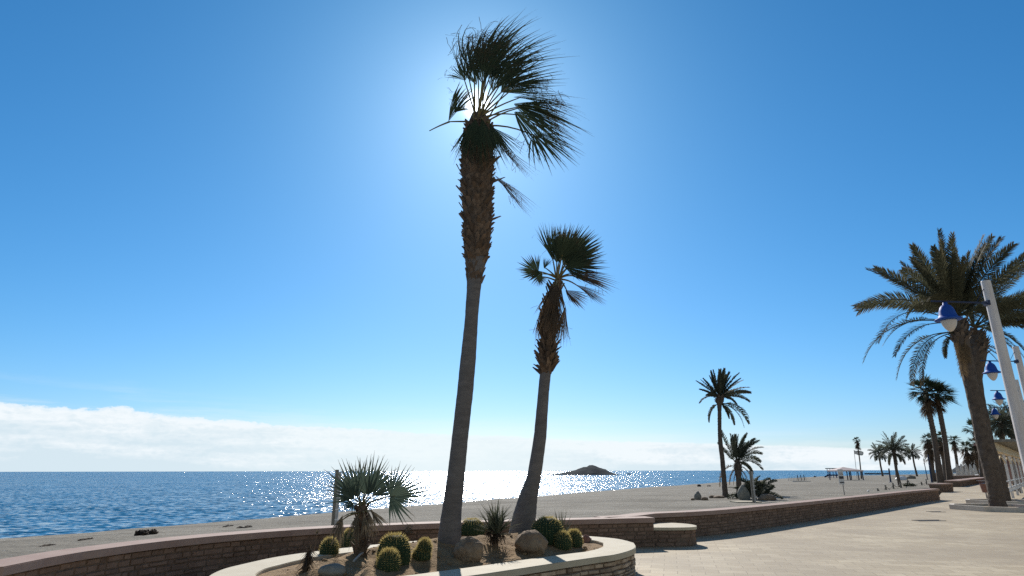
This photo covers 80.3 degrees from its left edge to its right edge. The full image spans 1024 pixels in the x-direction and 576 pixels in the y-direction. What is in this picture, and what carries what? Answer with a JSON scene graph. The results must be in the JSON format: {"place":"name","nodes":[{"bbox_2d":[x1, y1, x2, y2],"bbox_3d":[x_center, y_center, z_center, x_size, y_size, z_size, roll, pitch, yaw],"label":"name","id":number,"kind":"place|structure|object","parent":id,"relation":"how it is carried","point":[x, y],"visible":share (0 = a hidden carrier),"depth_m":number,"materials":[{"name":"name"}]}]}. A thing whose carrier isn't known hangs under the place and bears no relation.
{"place":"outdoors","nodes":[
{"label":"outdoors","id":0,"kind":"place"},
{"bbox_2d":[0,470,935,538],"bbox_3d":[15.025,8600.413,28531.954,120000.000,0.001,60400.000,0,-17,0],"label":"sea","id":1,"kind":"structure","parent":0,"point":[43,503],"depth_m":109.37,"materials":[{"name":"liquid"}]},
{"bbox_2d":[0,473,955,558],"bbox_3d":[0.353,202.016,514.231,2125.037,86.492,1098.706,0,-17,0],"label":"beach","id":2,"kind":"structure","parent":0,"point":[623,501],"depth_m":38.98,"materials":[{"name":"beige sand"}]},
{"bbox_2d":[134,529,158,535],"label":"seaweed","id":3,"kind":"object","parent":2,"relation":"on","point":[145,532],"visible":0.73,"depth_m":23.57,"materials":[{"name":"black plant"}]},
{"bbox_2d":[331,470,341,524],"bbox_3d":[-4.755,6.050,16.457,0.214,2.153,0.100,0,-17,0],"label":"beach post","id":4,"kind":"object","parent":2,"relation":"on","point":[335,512],"visible":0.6,"depth_m":16.44,"materials":[{"name":"grey wood"}]},
{"bbox_2d":[694,491,701,499],"bbox_3d":[13.920,15.635,45.453,0.548,0.818,0.478,0,-17,0],"label":"boulder","id":5,"kind":"object","parent":2,"relation":"on","point":[697,495],"visible":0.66,"depth_m":45.31,"materials":[{"name":"grey stone"}]},
{"bbox_2d":[696,368,751,497],"bbox_3d":[17.505,11.579,49.194,4.549,10.446,2.326,0,-17,0],"label":"date palm","id":6,"kind":"object","parent":2,"relation":"on","point":[721,392],"visible":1,"depth_m":49.80,"materials":[{"name":"green plant"}]},
{"bbox_2d":[726,493,738,498],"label":"scrub","id":7,"kind":"object","parent":2,"relation":"on","point":[732,495],"visible":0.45,"depth_m":45.47,"materials":[{"name":"green plant"}]},
{"bbox_2d":[717,430,763,494],"bbox_3d":[20.566,15.621,54.348,4.629,5.765,1.791,0,-17,0],"label":"date palm","id":8,"kind":"object","parent":2,"relation":"on","point":[740,450],"visible":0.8,"depth_m":54.35,"materials":[{"name":"green plant"}]},
{"bbox_2d":[737,485,749,499],"bbox_3d":[16.901,15.080,44.310,0.903,1.377,0.750,0,-17,0],"label":"boulder","id":9,"kind":"object","parent":2,"relation":"on","point":[743,493],"visible":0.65,"depth_m":44.05,"materials":[{"name":"grey stone"}]},
{"bbox_2d":[730,501,761,502],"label":"concrete slab","id":10,"kind":"structure","parent":2,"relation":"on","point":[745,501],"depth_m":40.81,"materials":[{"name":"grey concrete"}]},
{"bbox_2d":[749,470,755,502],"bbox_3d":[16.242,13.362,40.841,0.326,2.074,0.100,0,-17,0],"label":"beach post","id":11,"kind":"object","parent":2,"relation":"on","point":[752,481],"visible":1,"depth_m":40.79,"materials":[{"name":"grey wood"}]},
{"bbox_2d":[728,476,783,498],"bbox_3d":[18.131,14.870,45.105,3.954,1.891,2.518,0,-17,0],"label":"palm shrub","id":12,"kind":"object","parent":2,"relation":"on","point":[764,487],"visible":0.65,"depth_m":44.66,"materials":[{"name":"green plant"}]},
{"bbox_2d":[758,494,775,499],"bbox_3d":[18.226,15.040,43.412,1.195,0.620,1.110,0,-17,0],"label":"boulder","id":13,"kind":"object","parent":2,"relation":"on","point":[766,497],"visible":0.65,"depth_m":43.06,"materials":[{"name":"grey stone"}]},
{"bbox_2d":[824,468,837,477],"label":"play slide","id":14,"kind":"object","parent":2,"relation":"on","point":[833,475],"visible":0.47,"depth_m":177.66,"materials":[{"name":"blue paint"}]},
{"bbox_2d":[837,469,844,494],"bbox_3d":[27.976,16.569,51.487,0.434,2.279,0.135,0,-17,0],"label":"notice board","id":15,"kind":"object","parent":2,"relation":"on","point":[840,476],"visible":0.91,"depth_m":51.56,"materials":[{"name":"grey metal"}]},
{"bbox_2d":[827,467,863,479],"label":"beach pavilion","id":16,"kind":"structure","parent":2,"relation":"on","point":[849,470],"depth_m":130.91,"materials":[{"name":"fabric"}]},
{"bbox_2d":[852,437,861,478],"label":"fan palm","id":17,"kind":"object","parent":2,"relation":"on","point":[857,445],"visible":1,"depth_m":149.31,"materials":[{"name":"green plant"}]},
{"bbox_2d":[854,450,862,474],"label":"beach flag","id":18,"kind":"object","parent":2,"relation":"on","point":[860,452],"visible":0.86,"depth_m":152.98,"materials":[{"name":"grey fabric"}]},
{"bbox_2d":[867,442,888,475],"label":"date palm","id":19,"kind":"object","parent":2,"relation":"on","point":[876,457],"visible":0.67,"depth_m":212.45,"materials":[{"name":"green plant"}]},
{"bbox_2d":[873,431,912,486],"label":"date palm","id":20,"kind":"object","parent":2,"relation":"on","point":[893,447],"visible":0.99,"depth_m":74.98,"materials":[{"name":"green plant"}]},
{"bbox_2d":[902,483,916,486],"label":"scrub","id":21,"kind":"object","parent":2,"relation":"on","point":[910,484],"visible":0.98,"depth_m":75.99,"materials":[{"name":"green plant"}]},
{"bbox_2d":[905,475,915,478],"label":"covered boat","id":22,"kind":"object","parent":2,"relation":"on","point":[910,477],"visible":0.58,"depth_m":142.74,"materials":[{"name":"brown wood"}]},
{"bbox_2d":[904,443,922,475],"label":"date palm","id":23,"kind":"object","parent":2,"relation":"on","point":[914,452],"visible":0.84,"depth_m":199.42,"materials":[{"name":"green plant"}]},
{"bbox_2d":[905,373,948,482],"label":"fan palm","id":24,"kind":"object","parent":2,"relation":"on","point":[927,403],"visible":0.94,"depth_m":75.52,"materials":[{"name":"green plant"}]},
{"bbox_2d":[919,433,938,481],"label":"fan palm","id":25,"kind":"object","parent":2,"relation":"on","point":[928,446],"visible":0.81,"depth_m":104.08,"materials":[{"name":"green plant"}]},
{"bbox_2d":[927,455,933,482],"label":"pole","id":26,"kind":"object","parent":2,"relation":"on","point":[930,470],"visible":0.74,"depth_m":99.63,"materials":[{"name":"grey metal"}]},
{"bbox_2d":[948,435,963,466],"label":"fan palm","id":27,"kind":"object","parent":2,"relation":"on","point":[954,444],"visible":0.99,"depth_m":123.76,"materials":[{"name":"green plant"}]},
{"bbox_2d":[958,441,978,470],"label":"fan palm","id":28,"kind":"object","parent":2,"relation":"on","point":[968,458],"visible":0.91,"depth_m":123.10,"materials":[{"name":"green plant"}]},
{"bbox_2d":[961,417,983,476],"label":"fan palm","id":29,"kind":"object","parent":2,"relation":"on","point":[969,422],"visible":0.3,"depth_m":113.54,"materials":[{"name":"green plant"}]},
{"bbox_2d":[967,437,978,473],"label":"fan palm","id":30,"kind":"object","parent":2,"relation":"on","point":[974,450],"visible":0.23,"depth_m":129.21,"materials":[{"name":"green plant"}]},
{"bbox_2d":[0,0,1023,471],"label":"sky","id":31,"kind":"structure","parent":0,"point":[231,239],"materials":[{"name":"blue"}]},
{"bbox_2d":[550,465,617,474],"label":"island","id":32,"kind":"structure","parent":0,"point":[591,470],"depth_m":517.97,"materials":[{"name":"grey stone"}]},
{"bbox_2d":[635,482,1023,575],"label":"promenade","id":33,"kind":"structure","parent":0,"point":[895,541],"depth_m":13.08,"materials":[{"name":"beige concrete"}]},
{"bbox_2d":[0,516,654,575],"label":"wall","id":34,"kind":"structure","parent":33,"relation":"on","point":[201,555],"depth_m":9.74,"materials":[{"name":"stone"}]},
{"bbox_2d":[210,533,635,575],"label":"planter","id":35,"kind":"object","parent":33,"relation":"on","point":[600,556],"visible":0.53,"depth_m":8.19,"materials":[{"name":"stone"}]},
{"bbox_2d":[294,544,319,574],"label":"dried tuft","id":36,"kind":"object","parent":35,"relation":"on","point":[307,560],"visible":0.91,"depth_m":7.16,"materials":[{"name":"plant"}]},
{"bbox_2d":[319,536,339,556],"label":"barrel cactus","id":37,"kind":"object","parent":35,"relation":"on","point":[327,547],"visible":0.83,"depth_m":8.94,"materials":[{"name":"green plant"}]},
{"bbox_2d":[318,563,345,575],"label":"boulder","id":38,"kind":"object","parent":35,"relation":"on","point":[335,569],"visible":1,"depth_m":6.98,"materials":[{"name":"grey stone"}]},
{"bbox_2d":[340,527,354,547],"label":"barrel cactus","id":39,"kind":"object","parent":35,"relation":"on","point":[347,541],"visible":0.43,"depth_m":10.01,"materials":[{"name":"green plant"}]},
{"bbox_2d":[322,451,431,556],"bbox_3d":[-1.857,2.891,8.186,1.443,1.351,1.072,4,-17,-14],"label":"dwarf fan palm","id":40,"kind":"object","parent":35,"relation":"in","point":[358,482],"visible":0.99,"depth_m":7.96,"materials":[{"name":"green plant"}]},
{"bbox_2d":[375,546,400,571],"bbox_3d":[-1.512,3.322,7.445,0.347,0.305,0.344,0,-17,0],"label":"barrel cactus","id":41,"kind":"object","parent":35,"relation":"on","point":[388,560],"visible":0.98,"depth_m":7.36,"materials":[{"name":"green plant"}]},
{"bbox_2d":[375,531,412,565],"bbox_3d":[-1.525,3.363,7.869,0.497,0.410,0.498,0,-17,0],"label":"barrel cactus","id":42,"kind":"object","parent":35,"relation":"on","point":[399,542],"visible":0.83,"depth_m":7.77,"materials":[{"name":"green plant"}]},
{"bbox_2d":[397,523,412,536],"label":"shrub","id":43,"kind":"object","parent":35,"relation":"on","point":[407,531],"visible":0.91,"depth_m":11.73,"materials":[{"name":"green plant"}]},
{"bbox_2d":[411,537,433,560],"bbox_3d":[-1.194,3.453,8.064,0.317,0.302,0.317,0,-17,0],"label":"barrel cactus","id":44,"kind":"object","parent":35,"relation":"on","point":[423,550],"visible":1,"depth_m":7.99,"materials":[{"name":"green plant"}]},
{"bbox_2d":[453,536,482,561],"bbox_3d":[-0.596,3.602,8.310,0.417,0.376,0.325,0,-17,0],"label":"boulder","id":45,"kind":"object","parent":35,"relation":"on","point":[468,548],"visible":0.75,"depth_m":8.20,"materials":[{"name":"grey stone"}]},
{"bbox_2d":[461,517,485,535],"bbox_3d":[-0.818,4.859,12.411,0.619,0.348,0.611,0,-17,0],"label":"barrel cactus","id":46,"kind":"object","parent":35,"relation":"on","point":[469,526],"visible":0.82,"depth_m":12.21,"materials":[{"name":"green plant"}]},
{"bbox_2d":[473,498,521,546],"bbox_3d":[-0.217,3.537,9.157,0.824,0.774,0.894,0,-17,0],"label":"yucca","id":47,"kind":"object","parent":35,"relation":"on","point":[494,523],"visible":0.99,"depth_m":9.05,"materials":[{"name":"green plant"}]},
{"bbox_2d":[429,12,593,544],"bbox_3d":[0.046,-0.965,10.258,2.904,9.977,2.319,0,-17,0],"label":"tall fan palm","id":48,"kind":"object","parent":35,"relation":"in","point":[482,140],"visible":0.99,"depth_m":10.32,"materials":[{"name":"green plant"}]},
{"bbox_2d":[514,529,547,554],"bbox_3d":[0.276,3.811,9.029,0.434,0.416,0.416,-13,-21,36],"label":"boulder","id":49,"kind":"object","parent":35,"relation":"on","point":[534,541],"visible":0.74,"depth_m":8.91,"materials":[{"name":"brown stone"}]},
{"bbox_2d":[531,515,563,544],"bbox_3d":[0.568,3.867,9.749,0.600,0.435,0.599,0,-17,0],"label":"barrel cactus","id":50,"kind":"object","parent":35,"relation":"on","point":[547,527],"visible":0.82,"depth_m":9.59,"materials":[{"name":"green plant"}]},
{"bbox_2d":[509,222,616,532],"bbox_3d":[1.013,1.437,11.174,2.084,5.963,1.311,5,-17,-15],"label":"fan palm","id":51,"kind":"object","parent":35,"relation":"on","point":[574,254],"visible":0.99,"depth_m":11.28,"materials":[{"name":"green plant"}]},
{"bbox_2d":[553,530,572,550],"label":"barrel cactus","id":52,"kind":"object","parent":35,"relation":"on","point":[562,541],"visible":0.99,"depth_m":9.41,"materials":[{"name":"green plant"}]},
{"bbox_2d":[554,510,579,532],"bbox_3d":[0.924,4.168,10.784,0.625,0.510,0.694,0,-17,0],"label":"agave","id":53,"kind":"object","parent":35,"relation":"in","point":[562,524],"visible":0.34,"depth_m":10.79,"materials":[{"name":"green plant"}]},
{"bbox_2d":[568,528,583,546],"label":"barrel cactus","id":54,"kind":"object","parent":35,"relation":"on","point":[576,537],"visible":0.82,"depth_m":9.66,"materials":[{"name":"green plant"}]},
{"bbox_2d":[582,535,591,542],"bbox_3d":[1.326,4.473,10.785,0.185,0.177,0.140,0,-17,0],"label":"stone","id":55,"kind":"object","parent":35,"relation":"in","point":[587,538],"visible":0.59,"depth_m":10.73,"materials":[{"name":"stone"}]},
{"bbox_2d":[654,523,696,546],"bbox_3d":[3.559,5.717,13.960,1.321,0.495,1.306,0,-17,0],"label":"stone bench","id":56,"kind":"object","parent":33,"relation":"on","point":[673,534],"visible":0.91,"depth_m":13.42,"materials":[{"name":"beige concrete"}]},
{"bbox_2d":[594,489,939,536],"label":"wall","id":57,"kind":"structure","parent":33,"relation":"on","point":[713,521],"depth_m":18.58,"materials":[{"name":"brick"}]},
{"bbox_2d":[851,227,1023,506],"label":"date palm","id":58,"kind":"object","parent":33,"relation":"on","point":[938,281],"visible":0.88,"depth_m":26.85,"materials":[{"name":"green plant"}]},
{"bbox_2d":[928,430,951,480],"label":"fan palm","id":59,"kind":"object","parent":33,"relation":"on","point":[940,444],"visible":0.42,"depth_m":96.19,"materials":[{"name":"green plant"}]},
{"bbox_2d":[923,378,958,479],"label":"fan palm","id":60,"kind":"object","parent":33,"relation":"on","point":[940,411],"visible":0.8,"depth_m":75.30,"materials":[{"name":"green plant"}]},
{"bbox_2d":[928,483,953,494],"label":"wall","id":61,"kind":"structure","parent":33,"relation":"on","point":[944,487],"depth_m":46.02,"materials":[{"name":"stone"}]},
{"bbox_2d":[956,464,960,474],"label":"closed parasol","id":62,"kind":"object","parent":33,"relation":"on","point":[958,471],"visible":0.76,"depth_m":112.40,"materials":[{"name":"white fabric"}]},
{"bbox_2d":[960,464,965,474],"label":"closed parasol","id":63,"kind":"object","parent":33,"relation":"on","point":[962,472],"visible":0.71,"depth_m":113.81,"materials":[{"name":"white fabric"}]},
{"bbox_2d":[944,477,984,486],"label":"wall","id":64,"kind":"structure","parent":33,"relation":"on","point":[963,482],"depth_m":65.19,"materials":[{"name":"stone"}]},
{"bbox_2d":[953,475,979,478],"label":"wall","id":65,"kind":"structure","parent":33,"relation":"on","point":[962,476],"depth_m":106.66,"materials":[{"name":"stone"}]},
{"bbox_2d":[965,464,969,474],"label":"closed parasol","id":66,"kind":"object","parent":33,"relation":"on","point":[967,472],"visible":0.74,"depth_m":115.20,"materials":[{"name":"white fabric"}]},
{"bbox_2d":[969,464,974,474],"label":"closed parasol","id":67,"kind":"object","parent":33,"relation":"on","point":[971,471],"visible":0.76,"depth_m":116.69,"materials":[{"name":"white fabric"}]},
{"bbox_2d":[973,464,977,473],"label":"closed parasol","id":68,"kind":"object","parent":33,"relation":"on","point":[975,469],"visible":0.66,"depth_m":118.24,"materials":[{"name":"white fabric"}]},
{"bbox_2d":[931,280,1023,469],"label":"street lamp","id":69,"kind":"object","parent":33,"relation":"on","point":[948,318],"visible":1,"depth_m":11.07,"materials":[{"name":"metal"}]},
{"bbox_2d":[937,247,1023,500],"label":"date palm","id":70,"kind":"object","parent":33,"relation":"on","point":[980,344],"visible":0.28,"depth_m":31.28,"materials":[{"name":"green plant"}]},
{"bbox_2d":[976,480,987,498],"bbox_3d":[27.450,11.708,35.229,0.537,1.015,0.478,5,-18,-16],"label":"litter bin","id":71,"kind":"object","parent":33,"relation":"on","point":[983,488],"visible":0.6,"depth_m":35.16,"materials":[{"name":"metal"}]},
{"bbox_2d":[949,503,1023,512],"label":"tree pit","id":72,"kind":"object","parent":33,"relation":"on","point":[1014,508],"visible":0.87,"depth_m":24.88,"materials":[{"name":"concrete"}]},
{"bbox_2d":[965,499,1023,503],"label":"tree pit","id":73,"kind":"object","parent":33,"relation":"on","point":[1017,501],"visible":0.53,"depth_m":29.66,"materials":[{"name":"concrete"}]},
{"bbox_2d":[973,444,1023,483],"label":"brown building","id":74,"kind":"structure","parent":33,"relation":"on","point":[1009,468],"depth_m":71.36,"materials":[{"name":"clear concrete"}]},
{"bbox_2d":[988,405,1015,484],"bbox_3d":[36.253,11.827,44.550,2.894,6.736,3.019,0,-17,0],"label":"date palm","id":75,"kind":"object","parent":33,"relation":"on","point":[1000,423],"visible":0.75,"depth_m":44.68,"materials":[{"name":"green plant"}]},
{"bbox_2d":[980,346,1023,395],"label":"street lamp","id":76,"kind":"object","parent":33,"relation":"on","point":[991,371],"visible":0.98,"depth_m":17.37,"materials":[{"name":"grey metal"}]},
{"bbox_2d":[986,401,1018,490],"bbox_3d":[40.560,12.345,48.455,3.760,7.983,3.721,-12,-20,34],"label":"date palm","id":77,"kind":"object","parent":33,"relation":"on","point":[1006,409],"visible":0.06,"depth_m":49.23,"materials":[{"name":"green plant"}]},
{"bbox_2d":[989,400,1023,471],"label":"street lamp","id":78,"kind":"object","parent":33,"relation":"on","point":[995,414],"visible":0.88,"depth_m":30.28,"materials":[{"name":"grey metal"}]},
{"bbox_2d":[990,380,1023,412],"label":"street lamp","id":79,"kind":"object","parent":33,"relation":"on","point":[998,398],"visible":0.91,"depth_m":23.82,"materials":[{"name":"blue metal"}]},
{"bbox_2d":[994,439,1023,497],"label":"pergola","id":80,"kind":"object","parent":33,"relation":"on","point":[1007,447],"visible":0.73,"depth_m":37.88,"materials":[{"name":"beige paint"}]},
{"bbox_2d":[1011,457,1020,492],"bbox_3d":[36.518,12.960,44.119,1.040,3.717,0.331,0,-17,0],"label":"globe lamp","id":81,"kind":"object","parent":33,"relation":"on","point":[1016,474],"visible":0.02,"depth_m":43.95,"materials":[{"name":"metal"}]},
{"bbox_2d":[913,520,944,520],"bbox_3d":[13.786,7.690,20.076,0.985,0.012,0.398,2,-17,-5],"label":"drain grate","id":82,"kind":"object","parent":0,"point":[928,520],"visible":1,"depth_m":20.04,"materials":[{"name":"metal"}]}
]}

